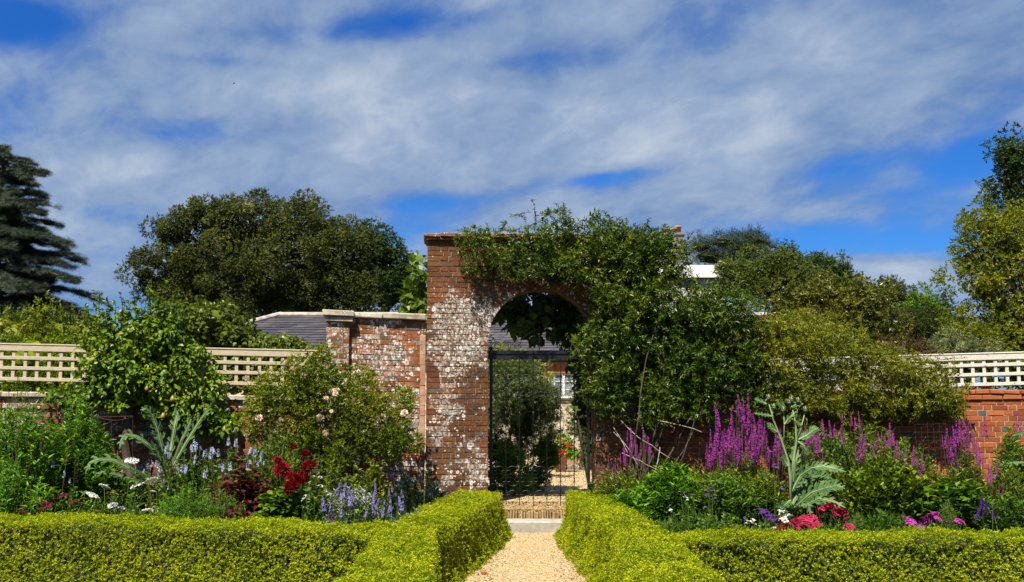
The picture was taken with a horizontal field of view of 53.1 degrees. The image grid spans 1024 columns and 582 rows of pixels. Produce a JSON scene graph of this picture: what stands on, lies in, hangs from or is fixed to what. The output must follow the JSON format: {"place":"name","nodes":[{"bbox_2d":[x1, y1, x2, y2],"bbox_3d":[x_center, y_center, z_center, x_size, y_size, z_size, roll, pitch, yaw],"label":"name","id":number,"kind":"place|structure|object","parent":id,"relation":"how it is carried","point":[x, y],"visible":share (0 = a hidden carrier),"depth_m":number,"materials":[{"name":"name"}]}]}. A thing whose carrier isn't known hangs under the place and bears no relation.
{"place":"outdoors","nodes":[
{"label":"outdoors","id":0,"kind":"place"},
{"bbox_2d":[424,469,591,507],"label":"courtyard ground","id":1,"kind":"structure","parent":0,"point":[554,498],"depth_m":16.88,"materials":[{"name":"gravel"}]},
{"bbox_2d":[0,290,113,344],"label":"golden shrub","id":2,"kind":"object","parent":1,"relation":"on","point":[42,325],"visible":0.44,"depth_m":17.27,"materials":[{"name":"yellow plant"}]},
{"bbox_2d":[0,321,139,392],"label":"laurel shrub","id":3,"kind":"object","parent":1,"relation":"on","point":[32,386],"visible":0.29,"depth_m":16.33,"materials":[{"name":"green plant"}]},
{"bbox_2d":[144,296,325,395],"bbox_3d":[-4.233,1.792,16.121,3.217,3.463,1.471,0,-7,0],"label":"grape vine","id":4,"kind":"object","parent":1,"relation":"on","point":[210,324],"visible":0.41,"depth_m":15.87,"materials":[{"name":"green plant"}]},
{"bbox_2d":[397,250,426,459],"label":"fig vine","id":5,"kind":"object","parent":1,"relation":"on","point":[413,298],"visible":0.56,"depth_m":15.53,"materials":[{"name":"green plant"}]},
{"bbox_2d":[488,436,538,495],"bbox_3d":[-0.108,2.849,15.984,1.000,1.183,0.720,3,-7,-22],"label":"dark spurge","id":6,"kind":"object","parent":1,"relation":"on","point":[512,460],"visible":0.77,"depth_m":15.89,"materials":[{"name":"green plant"}]},
{"bbox_2d":[487,359,565,473],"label":"olive bush","id":7,"kind":"object","parent":1,"relation":"on","point":[501,406],"visible":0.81,"depth_m":16.72,"materials":[{"name":"green plant"}]},
{"bbox_2d":[491,293,591,490],"bbox_3d":[0.587,1.454,15.403,2.002,3.318,1.002,0,-7,0],"label":"leaved vine","id":8,"kind":"object","parent":1,"relation":"on","point":[521,315],"visible":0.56,"depth_m":15.32,"materials":[{"name":"green plant"}]},
{"bbox_2d":[522,438,562,491],"bbox_3d":[0.456,2.889,16.745,0.789,1.048,0.703,0,-7,0],"label":"dark spurge","id":9,"kind":"object","parent":1,"relation":"on","point":[553,455],"visible":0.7,"depth_m":16.68,"materials":[{"name":"green plant"}]},
{"bbox_2d":[555,453,566,471],"bbox_3d":[1.057,3.743,22.314,0.380,0.391,0.380,0,-7,0],"label":"flower pot","id":10,"kind":"object","parent":1,"relation":"on","point":[564,460],"visible":0.38,"depth_m":22.19,"materials":[{"name":"ceramic"}]},
{"bbox_2d":[556,433,577,460],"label":"red geranium","id":11,"kind":"object","parent":10,"relation":"in","point":[567,448],"visible":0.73,"depth_m":22.21,"materials":[{"name":"green plant"}]},
{"bbox_2d":[565,362,591,467],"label":"wall shrub","id":12,"kind":"object","parent":1,"relation":"on","point":[583,429],"visible":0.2,"depth_m":22.94,"materials":[{"name":"green plant"}]},
{"bbox_2d":[766,301,910,386],"bbox_3d":[5.161,1.839,16.244,2.701,3.404,1.212,0,-7,0],"label":"golden bush","id":13,"kind":"object","parent":1,"relation":"on","point":[803,310],"visible":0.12,"depth_m":16.25,"materials":[{"name":"green plant"}]},
{"bbox_2d":[874,327,947,363],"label":"red leaved shrub","id":14,"kind":"object","parent":1,"relation":"on","point":[919,349],"visible":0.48,"depth_m":17.99,"materials":[{"name":"green plant"}]},
{"bbox_2d":[0,0,1023,392],"label":"sky","id":15,"kind":"structure","parent":0,"point":[857,127],"materials":[{"name":"blue"}]},
{"bbox_2d":[450,533,589,581],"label":"gravel path","id":16,"kind":"structure","parent":0,"point":[527,557],"depth_m":10.83,"materials":[{"name":"gravel"}]},
{"bbox_2d":[488,341,557,440],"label":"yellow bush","id":17,"kind":"object","parent":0,"point":[542,365],"visible":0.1,"depth_m":19.88,"materials":[{"name":"green plant"}]},
{"bbox_2d":[756,267,917,382],"bbox_3d":[6.182,1.695,19.388,3.018,4.444,1.564,0,-7,0],"label":"magnolia","id":18,"kind":"object","parent":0,"point":[839,296],"visible":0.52,"depth_m":19.40,"materials":[{"name":"green plant"}]},
{"bbox_2d":[913,325,1014,388],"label":"silver shrub","id":19,"kind":"object","parent":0,"point":[964,346],"visible":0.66,"depth_m":20.97,"materials":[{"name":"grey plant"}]},
{"label":"ground","id":20,"kind":"structure","parent":0,"visible":0},
{"bbox_2d":[0,379,52,459],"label":"wispy toadflax","id":21,"kind":"object","parent":20,"relation":"on","point":[18,405],"visible":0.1,"depth_m":13.33,"materials":[{"name":"green plant"}]},
{"bbox_2d":[0,453,54,516],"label":"leafy perennial","id":22,"kind":"object","parent":20,"relation":"on","point":[8,503],"visible":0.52,"depth_m":10.87,"materials":[{"name":"green plant"}]},
{"bbox_2d":[0,393,70,516],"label":"leafy perennial","id":23,"kind":"object","parent":20,"relation":"on","point":[33,456],"visible":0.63,"depth_m":11.99,"materials":[{"name":"green plant"}]},
{"bbox_2d":[5,369,77,513],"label":"mullein spikes","id":24,"kind":"object","parent":20,"relation":"on","point":[17,389],"visible":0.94,"depth_m":11.71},
{"bbox_2d":[15,493,84,515],"bbox_3d":[-4.819,2.496,10.764,0.862,0.734,0.465,0,-7,0],"label":"burgundy sedum","id":25,"kind":"object","parent":20,"relation":"on","point":[48,503],"visible":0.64,"depth_m":10.78,"materials":[{"name":"red plant"}]},
{"bbox_2d":[27,460,83,508],"bbox_3d":[-5.448,2.493,12.176,0.739,1.076,0.512,0,-7,0],"label":"hyssop","id":26,"kind":"object","parent":20,"relation":"on","point":[60,486],"visible":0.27,"depth_m":12.14,"materials":[{"name":"green plant"}]},
{"bbox_2d":[0,143,111,323],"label":"cedar tree","id":27,"kind":"object","parent":20,"relation":"on","point":[22,281],"visible":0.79,"depth_m":49.91,"materials":[{"name":"green plant"}]},
{"bbox_2d":[46,483,102,514],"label":"leafy perennial","id":28,"kind":"object","parent":20,"relation":"on","point":[59,506],"visible":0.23,"depth_m":11.19,"materials":[{"name":"green plant"}]},
{"bbox_2d":[43,393,119,506],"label":"tarragon bush","id":29,"kind":"object","parent":20,"relation":"on","point":[81,459],"visible":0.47,"depth_m":12.54,"materials":[{"name":"green plant"}]},
{"bbox_2d":[89,462,157,514],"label":"leafy perennial","id":30,"kind":"object","parent":20,"relation":"on","point":[122,487],"visible":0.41,"depth_m":12.59,"materials":[{"name":"green plant"}]},
{"bbox_2d":[86,457,160,515],"bbox_3d":[-4.209,2.359,11.116,0.855,1.091,0.558,0,-7,0],"label":"white umbellifer","id":31,"kind":"object","parent":20,"relation":"on","point":[116,509],"visible":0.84,"depth_m":11.14,"materials":[{"name":"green plant"}]},
{"bbox_2d":[36,278,247,491],"bbox_3d":[-5.093,1.546,14.071,2.865,3.484,0.877,0,-7,0],"label":"pear tree","id":32,"kind":"object","parent":20,"relation":"on","point":[130,385],"visible":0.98,"depth_m":14.00,"materials":[{"name":"green plant"}]},
{"bbox_2d":[0,391,324,512],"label":"long garden wall","id":33,"kind":"structure","parent":20,"relation":"on","point":[141,451],"depth_m":14.29,"materials":[{"name":"red brick"}]},
{"bbox_2d":[0,343,325,385],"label":"wooden trellis","id":34,"kind":"object","parent":33,"relation":"on","point":[224,352],"visible":0.37,"depth_m":14.44,"materials":[{"name":"grey wood"}]},
{"bbox_2d":[143,439,210,518],"bbox_3d":[-3.977,2.396,12.170,0.824,1.265,0.576,0,-7,0],"label":"hyssop","id":35,"kind":"object","parent":20,"relation":"on","point":[186,470],"visible":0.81,"depth_m":12.17,"materials":[{"name":"green plant"}]},
{"bbox_2d":[150,481,223,519],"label":"cosmos foliage","id":36,"kind":"object","parent":20,"relation":"on","point":[179,512],"visible":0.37,"depth_m":10.84,"materials":[{"name":"green plant"}]},
{"bbox_2d":[0,510,409,581],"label":"box hedge","id":37,"kind":"object","parent":20,"relation":"on","point":[73,547],"visible":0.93,"depth_m":9.13,"materials":[{"name":"green plant"}]},
{"bbox_2d":[193,486,245,518],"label":"cosmos foliage","id":38,"kind":"object","parent":20,"relation":"on","point":[220,508],"visible":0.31,"depth_m":10.87,"materials":[{"name":"green plant"}]},
{"bbox_2d":[190,449,251,512],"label":"leafy perennial","id":39,"kind":"object","parent":20,"relation":"on","point":[208,466],"visible":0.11,"depth_m":12.88,"materials":[{"name":"green plant"}]},
{"bbox_2d":[203,428,264,500],"bbox_3d":[-3.299,2.328,12.175,0.743,1.402,0.550,0,-7,0],"label":"hyssop","id":40,"kind":"object","parent":20,"relation":"on","point":[229,468],"visible":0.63,"depth_m":12.16,"materials":[{"name":"blue plant"}]},
{"bbox_2d":[65,496,412,526],"bbox_3d":[-3.780,2.740,11.858,5.841,0.713,4.038,0,-7,0],"label":"ground cover","id":41,"kind":"object","parent":20,"relation":"on","point":[96,502],"visible":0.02,"depth_m":10.81,"materials":[{"name":"green plant"}]},
{"bbox_2d":[84,397,214,483],"bbox_3d":[-4.394,1.794,12.313,1.446,1.065,0.586,4,-8,-33],"label":"cardoon","id":42,"kind":"object","parent":41,"relation":"on","point":[157,453],"visible":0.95,"depth_m":12.38,"materials":[{"name":"green plant"}]},
{"bbox_2d":[205,454,273,520],"bbox_3d":[-3.030,2.383,11.409,0.774,1.112,0.631,0,-7,0],"label":"amaranth","id":43,"kind":"object","parent":20,"relation":"on","point":[250,499],"visible":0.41,"depth_m":11.36,"materials":[{"name":"red plant"}]},
{"bbox_2d":[112,187,381,319],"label":"holm oak","id":44,"kind":"object","parent":20,"relation":"on","point":[324,273],"visible":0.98,"depth_m":44.84,"materials":[{"name":"green plant"}]},
{"bbox_2d":[243,428,301,494],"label":"leafy perennial","id":45,"kind":"object","parent":20,"relation":"on","point":[268,472],"visible":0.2,"depth_m":12.68,"materials":[{"name":"green plant"}]},
{"bbox_2d":[253,444,326,526],"bbox_3d":[-2.371,2.264,10.978,0.867,1.246,0.713,0,-7,0],"label":"dahlia","id":46,"kind":"object","parent":20,"relation":"on","point":[279,504],"visible":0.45,"depth_m":10.88,"materials":[{"name":"red plant"}]},
{"bbox_2d":[291,470,330,521],"bbox_3d":[-2.080,2.375,10.767,0.415,0.975,0.552,5,-8,-35],"label":"white phlox","id":47,"kind":"object","parent":20,"relation":"on","point":[311,498],"visible":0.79,"depth_m":10.78,"materials":[{"name":"green plant"}]},
{"bbox_2d":[274,451,358,504],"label":"leafy perennial","id":48,"kind":"object","parent":20,"relation":"on","point":[327,481],"visible":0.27,"depth_m":12.69,"materials":[{"name":"green plant"}]},
{"bbox_2d":[235,339,426,495],"bbox_3d":[-2.451,1.942,13.880,2.608,2.584,1.078,0,-7,0],"label":"climbing rose","id":49,"kind":"object","parent":20,"relation":"on","point":[304,392],"visible":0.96,"depth_m":13.76,"materials":[{"name":"green plant"}]},
{"bbox_2d":[314,484,392,524],"bbox_3d":[-1.725,2.496,11.082,0.917,0.812,0.608,0,-7,0],"label":"silver wormwood","id":50,"kind":"object","parent":20,"relation":"on","point":[335,502],"visible":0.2,"depth_m":11.02,"materials":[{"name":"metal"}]},
{"bbox_2d":[347,459,392,516],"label":"leafy perennial","id":51,"kind":"object","parent":20,"relation":"on","point":[370,483],"visible":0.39,"depth_m":12.79,"materials":[{"name":"green plant"}]},
{"bbox_2d":[321,481,419,529],"bbox_3d":[-1.475,2.442,10.868,1.050,0.868,0.717,0,-7,0],"label":"blue salvia","id":52,"kind":"object","parent":20,"relation":"on","point":[384,513],"visible":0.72,"depth_m":10.81,"materials":[{"name":"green plant"}]},
{"bbox_2d":[322,309,425,510],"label":"tall garden wall","id":53,"kind":"structure","parent":20,"relation":"on","point":[392,346],"depth_m":14.67,"materials":[{"name":"red brick"}]},
{"bbox_2d":[355,216,420,311],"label":"lime tree","id":54,"kind":"object","parent":20,"relation":"on","point":[392,275],"visible":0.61,"depth_m":61.94,"materials":[{"name":"green plant"}]},
{"bbox_2d":[387,469,447,517],"bbox_3d":[-1.185,2.649,12.691,0.788,0.887,0.526,0,-7,0],"label":"mediterranean spurge","id":55,"kind":"object","parent":20,"relation":"on","point":[422,495],"visible":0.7,"depth_m":12.60,"materials":[{"name":"green plant"}]},
{"bbox_2d":[333,488,513,581],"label":"box hedge","id":56,"kind":"object","parent":20,"relation":"on","point":[452,536],"visible":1,"depth_m":9.63,"materials":[{"name":"green plant"}]},
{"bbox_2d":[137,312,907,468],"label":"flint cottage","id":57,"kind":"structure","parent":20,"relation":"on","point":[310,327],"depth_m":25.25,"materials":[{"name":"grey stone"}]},
{"bbox_2d":[545,373,575,399],"bbox_3d":[1.208,2.232,23.924,1.015,0.632,0.160,0,-7,0],"label":"window","id":58,"kind":"structure","parent":57,"relation":"in","point":[564,378],"depth_m":23.96,"materials":[{"name":"white paint"}]},
{"bbox_2d":[503,504,565,518],"bbox_3d":[0.408,3.135,14.429,1.680,0.212,0.829,0,-7,0],"label":"threshold step","id":59,"kind":"object","parent":20,"relation":"on","point":[531,511],"visible":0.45,"depth_m":14.12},
{"bbox_2d":[507,518,564,532],"bbox_3d":[0.424,3.198,13.936,2.361,0.199,0.584,0,-7,0],"label":"stone step","id":60,"kind":"object","parent":20,"relation":"on","point":[533,525],"visible":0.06,"depth_m":13.65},
{"bbox_2d":[424,233,660,503],"bbox_3d":[0.436,1.304,14.869,3.464,4.232,0.685,1,-7,-4],"label":"brick archway","id":61,"kind":"object","parent":20,"relation":"on","point":[462,311],"visible":0.45,"depth_m":14.61,"materials":[{"name":"brick"}]},
{"bbox_2d":[488,321,583,358],"bbox_3d":[0.430,0.717,14.902,1.587,0.553,0.115,0,-7,0],"label":"iron overthrow","id":62,"kind":"object","parent":61,"relation":"attached to","point":[532,354],"visible":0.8,"depth_m":14.83,"materials":[{"name":"metal"}]},
{"bbox_2d":[489,347,589,509],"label":"iron gate","id":63,"kind":"structure","parent":61,"relation":"attached to","point":[491,393],"depth_m":14.71,"materials":[{"name":"metal"}]},
{"bbox_2d":[587,465,635,500],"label":"leafy perennial","id":64,"kind":"object","parent":20,"relation":"on","point":[604,488],"visible":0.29,"depth_m":12.77,"materials":[{"name":"green plant"}]},
{"bbox_2d":[451,199,785,485],"bbox_3d":[1.508,0.998,14.425,4.757,4.683,1.149,0,-7,0],"label":"jasmine creeper","id":65,"kind":"object","parent":20,"relation":"on","point":[635,253],"visible":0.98,"depth_m":14.36,"materials":[{"name":"green plant"}]},
{"bbox_2d":[607,430,653,492],"bbox_3d":[1.486,2.445,13.074,0.586,1.383,0.545,-2,-7,16],"label":"purple toadflax","id":66,"kind":"object","parent":20,"relation":"on","point":[626,475],"visible":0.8,"depth_m":13.08,"materials":[{"name":"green plant"}]},
{"bbox_2d":[609,489,658,520],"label":"goldenrod clump","id":67,"kind":"object","parent":20,"relation":"on","point":[647,513],"visible":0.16,"depth_m":11.73,"materials":[{"name":"green plant"}]},
{"bbox_2d":[552,488,725,581],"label":"box hedge","id":68,"kind":"object","parent":20,"relation":"on","point":[603,538],"visible":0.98,"depth_m":9.20,"materials":[{"name":"green plant"}]},
{"bbox_2d":[632,456,707,524],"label":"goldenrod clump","id":69,"kind":"object","parent":20,"relation":"on","point":[662,491],"visible":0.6,"depth_m":11.87,"materials":[{"name":"green plant"}]},
{"bbox_2d":[657,226,719,311],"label":"white mansion","id":70,"kind":"structure","parent":20,"relation":"on","point":[704,271],"depth_m":62.50,"materials":[{"name":"paint"}]},
{"bbox_2d":[658,316,768,481],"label":"creeper covered wall","id":71,"kind":"structure","parent":20,"relation":"on","point":[698,443],"depth_m":14.69,"materials":[{"name":"red brick"}]},
{"bbox_2d":[690,460,750,489],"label":"leafy perennial","id":72,"kind":"object","parent":20,"relation":"on","point":[703,474],"visible":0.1,"depth_m":12.86,"materials":[{"name":"green plant"}]},
{"bbox_2d":[678,471,769,526],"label":"leafy perennial","id":73,"kind":"object","parent":20,"relation":"on","point":[735,498],"visible":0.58,"depth_m":11.66,"materials":[{"name":"green plant"}]},
{"bbox_2d":[669,497,791,533],"bbox_3d":[2.231,2.476,10.547,1.237,0.725,0.720,0,-7,0],"label":"white candytuft","id":74,"kind":"object","parent":20,"relation":"on","point":[729,520],"visible":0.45,"depth_m":10.54,"materials":[{"name":"green plant"}]},
{"bbox_2d":[684,221,783,311],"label":"corsican pine","id":75,"kind":"object","parent":20,"relation":"on","point":[723,243],"visible":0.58,"depth_m":75.33,"materials":[{"name":"green plant"}]},
{"bbox_2d":[705,393,788,489],"bbox_3d":[3.024,2.227,13.122,1.175,1.828,0.706,0,-7,0],"label":"purple toadflax","id":76,"kind":"object","parent":20,"relation":"on","point":[744,466],"visible":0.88,"depth_m":13.10,"materials":[{"name":"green plant"}]},
{"bbox_2d":[741,469,792,529],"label":"leafy perennial","id":77,"kind":"object","parent":20,"relation":"on","point":[772,498],"visible":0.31,"depth_m":11.81,"materials":[{"name":"green plant"}]},
{"bbox_2d":[710,241,844,311],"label":"domed oak","id":78,"kind":"object","parent":20,"relation":"on","point":[771,263],"visible":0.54,"depth_m":59.75,"materials":[{"name":"green plant"}]},
{"bbox_2d":[777,418,848,512],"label":"leafy perennial","id":79,"kind":"object","parent":20,"relation":"on","point":[801,457],"visible":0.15,"depth_m":13.29,"materials":[{"name":"green plant"}]},
{"bbox_2d":[780,239,863,285],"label":"distant oak","id":80,"kind":"object","parent":20,"relation":"on","point":[839,269],"visible":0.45,"depth_m":85.12,"materials":[{"name":"green plant"}]},
{"bbox_2d":[789,502,854,532],"bbox_3d":[3.110,2.477,10.407,0.771,0.690,0.611,0,-7,0],"label":"crimson yarrow","id":81,"kind":"object","parent":20,"relation":"on","point":[830,506],"visible":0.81,"depth_m":10.32,"materials":[{"name":"red plant"}]},
{"bbox_2d":[796,437,867,527],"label":"loosestrife clump","id":82,"kind":"object","parent":20,"relation":"on","point":[829,441],"visible":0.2,"depth_m":12.64,"materials":[{"name":"green plant"}]},
{"bbox_2d":[654,496,1020,537],"bbox_3d":[3.980,2.713,11.668,5.486,0.677,4.818,0,-7,0],"label":"ground cover","id":83,"kind":"object","parent":20,"relation":"on","point":[873,523],"visible":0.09,"depth_m":10.71,"materials":[{"name":"green plant"}]},
{"bbox_2d":[755,394,845,513],"bbox_3d":[3.240,1.825,11.527,0.977,1.334,0.615,-3,-7,22],"label":"cardoon","id":84,"kind":"object","parent":83,"relation":"on","point":[802,482],"visible":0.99,"depth_m":11.62,"materials":[{"name":"green plant"}]},
{"bbox_2d":[653,523,1023,581],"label":"box hedge","id":85,"kind":"object","parent":20,"relation":"on","point":[919,554],"visible":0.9,"depth_m":8.62,"materials":[{"name":"green plant"}]},
{"bbox_2d":[747,311,974,459],"bbox_3d":[4.860,1.789,14.252,3.176,3.059,0.884,0,-7,0],"label":"yellow creeper","id":86,"kind":"object","parent":20,"relation":"on","point":[862,398],"visible":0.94,"depth_m":14.20,"materials":[{"name":"green plant"}]},
{"bbox_2d":[800,412,929,526],"bbox_3d":[4.286,2.270,12.502,1.530,1.595,1.146,-3,-7,21],"label":"purple toadflax","id":87,"kind":"object","parent":20,"relation":"on","point":[861,450],"visible":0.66,"depth_m":12.50,"materials":[{"name":"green plant"}]},
{"bbox_2d":[828,420,910,468],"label":"leafy perennial","id":88,"kind":"object","parent":20,"relation":"on","point":[884,451],"visible":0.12,"depth_m":13.21,"materials":[{"name":"green plant"}]},
{"bbox_2d":[842,456,928,522],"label":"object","id":89,"kind":"object","parent":20,"relation":"on","point":[882,486],"visible":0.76,"depth_m":11.53,"materials":[{"name":"green plant"}]},
{"bbox_2d":[768,389,1023,496],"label":"orange garden wall","id":90,"kind":"structure","parent":20,"relation":"on","point":[999,408],"depth_m":14.52,"materials":[{"name":"red brick"}]},
{"bbox_2d":[770,351,1023,390],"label":"painted trellis","id":91,"kind":"object","parent":90,"relation":"on","point":[1004,356],"visible":0.32,"depth_m":14.70,"materials":[{"name":"white paint"}]},
{"bbox_2d":[869,277,924,313],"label":"distant tree","id":92,"kind":"object","parent":20,"relation":"on","point":[900,299],"visible":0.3,"depth_m":79.99,"materials":[{"name":"green plant"}]},
{"bbox_2d":[894,443,944,497],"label":"leafy perennial","id":93,"kind":"object","parent":20,"relation":"on","point":[930,470],"visible":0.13,"depth_m":12.68,"materials":[{"name":"green plant"}]},
{"bbox_2d":[892,280,954,322],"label":"distant tree","id":94,"kind":"object","parent":20,"relation":"on","point":[923,297],"visible":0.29,"depth_m":70.02,"materials":[{"name":"green plant"}]},
{"bbox_2d":[881,303,973,349],"bbox_3d":[15.843,3.421,40.003,4.904,5.922,2.908,0,-7,0],"label":"distant tree","id":95,"kind":"object","parent":20,"relation":"on","point":[926,326],"visible":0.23,"depth_m":39.49,"materials":[{"name":"green plant"}]},
{"bbox_2d":[902,511,965,529],"bbox_3d":[4.271,2.547,10.438,0.610,0.557,0.623,6,-9,-42],"label":"magenta phlox","id":96,"kind":"object","parent":20,"relation":"on","point":[932,514],"visible":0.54,"depth_m":10.45,"materials":[{"name":"pink plant"}]},
{"bbox_2d":[937,498,959,529],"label":"fennel tuft","id":97,"kind":"object","parent":20,"relation":"on","point":[947,521],"visible":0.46,"depth_m":10.97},
{"bbox_2d":[930,284,967,333],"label":"distant tree","id":98,"kind":"object","parent":20,"relation":"on","point":[944,302],"visible":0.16,"depth_m":72.00,"materials":[{"name":"green plant"}]},
{"bbox_2d":[912,466,996,532],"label":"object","id":99,"kind":"object","parent":20,"relation":"on","point":[965,497],"visible":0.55,"depth_m":11.29,"materials":[{"name":"green plant"}]},
{"bbox_2d":[937,450,987,492],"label":"leafy perennial","id":100,"kind":"object","parent":20,"relation":"on","point":[963,467],"visible":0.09,"depth_m":12.76,"materials":[{"name":"green plant"}]},
{"bbox_2d":[909,337,1023,389],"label":"distant tree","id":101,"kind":"object","parent":20,"relation":"on","point":[1012,378],"visible":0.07,"depth_m":32.51,"materials":[{"name":"green plant"}]},
{"bbox_2d":[928,189,1023,370],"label":"yellow acacia","id":102,"kind":"object","parent":20,"relation":"on","point":[993,290],"visible":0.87,"depth_m":23.98,"materials":[{"name":"green plant"}]},
{"bbox_2d":[942,412,1023,495],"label":"purple toadflax","id":103,"kind":"object","parent":20,"relation":"on","point":[954,446],"visible":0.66,"depth_m":12.69,"materials":[{"name":"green plant"}]},
{"bbox_2d":[975,496,998,530],"bbox_3d":[5.059,2.511,10.775,0.209,0.707,0.526,-6,-9,41],"label":"purple salvia","id":104,"kind":"object","parent":20,"relation":"on","point":[980,511],"visible":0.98,"depth_m":10.70,"materials":[{"name":"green plant"}]},
{"bbox_2d":[968,490,1023,532],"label":"leafy perennial","id":105,"kind":"object","parent":20,"relation":"on","point":[1009,511],"visible":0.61,"depth_m":11.01,"materials":[{"name":"green plant"}]},
{"bbox_2d":[974,121,1023,252],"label":"tall sycamore","id":106,"kind":"object","parent":20,"relation":"on","point":[1010,160],"visible":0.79,"depth_m":38.67,"materials":[{"name":"green plant"}]},
{"bbox_2d":[984,458,1023,521],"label":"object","id":107,"kind":"object","parent":20,"relation":"on","point":[1001,482],"visible":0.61,"depth_m":11.97,"materials":[{"name":"green plant"}]},
{"bbox_2d":[986,423,1023,495],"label":"leafy perennial","id":108,"kind":"object","parent":20,"relation":"on","point":[1016,451],"visible":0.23,"depth_m":12.44,"materials":[{"name":"green plant"}]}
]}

